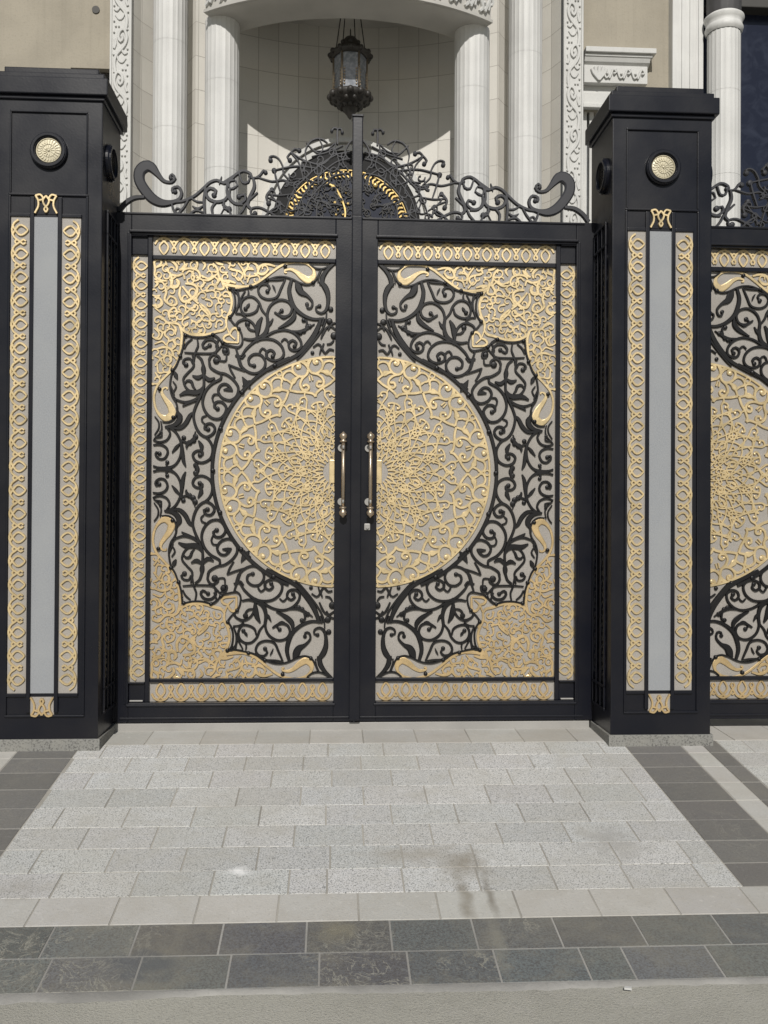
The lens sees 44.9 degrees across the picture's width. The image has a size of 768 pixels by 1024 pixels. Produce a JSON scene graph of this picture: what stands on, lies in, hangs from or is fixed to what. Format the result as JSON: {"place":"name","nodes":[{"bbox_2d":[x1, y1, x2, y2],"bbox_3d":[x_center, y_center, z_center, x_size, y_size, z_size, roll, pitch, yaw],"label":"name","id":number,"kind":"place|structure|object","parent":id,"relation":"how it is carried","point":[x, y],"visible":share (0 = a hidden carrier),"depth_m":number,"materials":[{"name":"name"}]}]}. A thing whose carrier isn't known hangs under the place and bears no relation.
{"place":"outdoors","nodes":[
{"label":"outdoors","id":0,"kind":"place"},
{"bbox_2d":[0,740,767,898],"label":"driveway","id":1,"kind":"structure","parent":0,"point":[606,791],"depth_m":4.06,"materials":[{"name":"stone"}]},
{"bbox_2d":[0,984,767,1023],"bbox_3d":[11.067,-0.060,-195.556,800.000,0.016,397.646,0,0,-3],"label":"road","id":2,"kind":"structure","parent":0,"point":[712,1004],"depth_m":2.82,"materials":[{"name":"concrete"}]},
{"bbox_2d":[0,977,767,1004],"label":"mortar edge","id":3,"kind":"object","parent":2,"relation":"on","point":[6,999],"visible":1,"depth_m":2.92,"materials":[{"name":"concrete"}]},
{"bbox_2d":[624,986,631,989],"bbox_3d":[0.769,1.501,2.933,0.023,0.006,0.014,0,0,12],"label":"paper scrap","id":4,"kind":"object","parent":2,"relation":"on","point":[627,987],"visible":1,"depth_m":2.93,"materials":[{"name":"white paper"}]},
{"bbox_2d":[0,728,767,990],"bbox_3d":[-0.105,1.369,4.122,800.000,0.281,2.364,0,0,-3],"label":"paving base","id":5,"kind":"object","parent":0,"point":[43,799],"visible":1,"depth_m":3.96,"materials":[{"name":"grey concrete"}]},
{"bbox_2d":[0,726,767,926],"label":"paving border","id":6,"kind":"object","parent":5,"relation":"on","point":[321,907],"visible":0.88,"depth_m":3.44,"materials":[{"name":"stone"}]},
{"bbox_2d":[0,66,126,751],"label":"gate pillar","id":7,"kind":"structure","parent":6,"relation":"on","point":[62,130],"depth_m":4.86,"materials":[{"name":"black metal"}]},
{"bbox_2d":[113,720,588,731],"bbox_3d":[-0.171,1.227,5.316,2.706,0.066,0.074,0,0,-3],"label":"threshold","id":8,"kind":"object","parent":6,"relation":"on","point":[331,725],"visible":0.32,"depth_m":5.28,"materials":[{"name":"stone"}]},
{"bbox_2d":[113,114,363,722],"bbox_3d":[-0.829,-0.540,5.242,1.411,3.447,0.136,0,0,-3],"label":"gate leaf","id":9,"kind":"object","parent":8,"relation":"on","point":[238,473],"visible":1,"depth_m":5.27,"materials":[{"name":"black metal"}]},
{"bbox_2d":[359,128,594,720],"bbox_3d":[0.530,-0.503,5.318,1.373,3.390,0.136,0,0,-3],"label":"gate leaf","id":10,"kind":"object","parent":8,"relation":"on","point":[476,476],"visible":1,"depth_m":5.35,"materials":[{"name":"black metal"}]},
{"bbox_2d":[585,86,719,746],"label":"gate pillar","id":11,"kind":"structure","parent":6,"relation":"on","point":[652,170],"depth_m":5.04,"materials":[{"name":"black metal"}]},
{"bbox_2d":[710,163,767,718],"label":"gate leaf","id":12,"kind":"object","parent":6,"relation":"on","point":[739,507],"visible":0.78,"depth_m":5.44,"materials":[{"name":"black metal"}]},
{"bbox_2d":[0,741,767,886],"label":"slate strip","id":13,"kind":"object","parent":5,"relation":"on","point":[712,811],"visible":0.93,"depth_m":4.36,"materials":[{"name":"grey stone"}]},
{"bbox_2d":[0,913,767,994],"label":"mortar bed","id":14,"kind":"object","parent":5,"relation":"on","point":[410,981],"visible":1,"depth_m":3.09,"materials":[{"name":"concrete"}]},
{"bbox_2d":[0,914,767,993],"bbox_3d":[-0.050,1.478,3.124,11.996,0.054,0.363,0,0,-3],"label":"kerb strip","id":15,"kind":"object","parent":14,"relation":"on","point":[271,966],"visible":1,"depth_m":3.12,"materials":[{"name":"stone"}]},
{"bbox_2d":[710,719,767,726],"bbox_3d":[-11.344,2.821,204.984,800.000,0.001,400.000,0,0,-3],"label":"ground","id":16,"kind":"structure","parent":0,"point":[738,722],"depth_m":5.57,"materials":[{"name":"grey stone"}]},
{"bbox_2d":[0,0,767,226],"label":"villa","id":17,"kind":"object","parent":16,"relation":"on","point":[509,97],"visible":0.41,"depth_m":9.53,"materials":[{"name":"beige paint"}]},
{"bbox_2d":[101,73,109,81],"bbox_3d":[-2.984,-2.143,9.499,0.398,4.723,0.080,0,0,-3],"label":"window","id":18,"kind":"structure","parent":17,"relation":"in","point":[107,75],"depth_m":9.49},
{"bbox_2d":[262,137,430,218],"bbox_3d":[-0.408,-1.340,9.847,1.770,5.152,0.300,0,0,-3],"label":"entrance door","id":19,"kind":"structure","parent":17,"relation":"in","point":[388,195],"depth_m":9.76,"materials":[{"name":"black metal"}]},
{"bbox_2d":[327,18,372,119],"bbox_3d":[-0.339,-4.575,9.366,0.472,1.258,0.472,0,0,-3],"label":"hanging lantern","id":20,"kind":"object","parent":17,"relation":"hanging from","point":[350,57],"visible":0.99,"depth_m":9.25,"materials":[{"name":"brown metal"}]},
{"bbox_2d":[583,46,655,222],"bbox_3d":[2.411,-2.360,9.693,0.740,4.820,0.340,0,0,-3],"label":"window","id":21,"kind":"structure","parent":17,"relation":"in","point":[604,68],"depth_m":9.62,"materials":[{"name":"white stone"}]}
]}

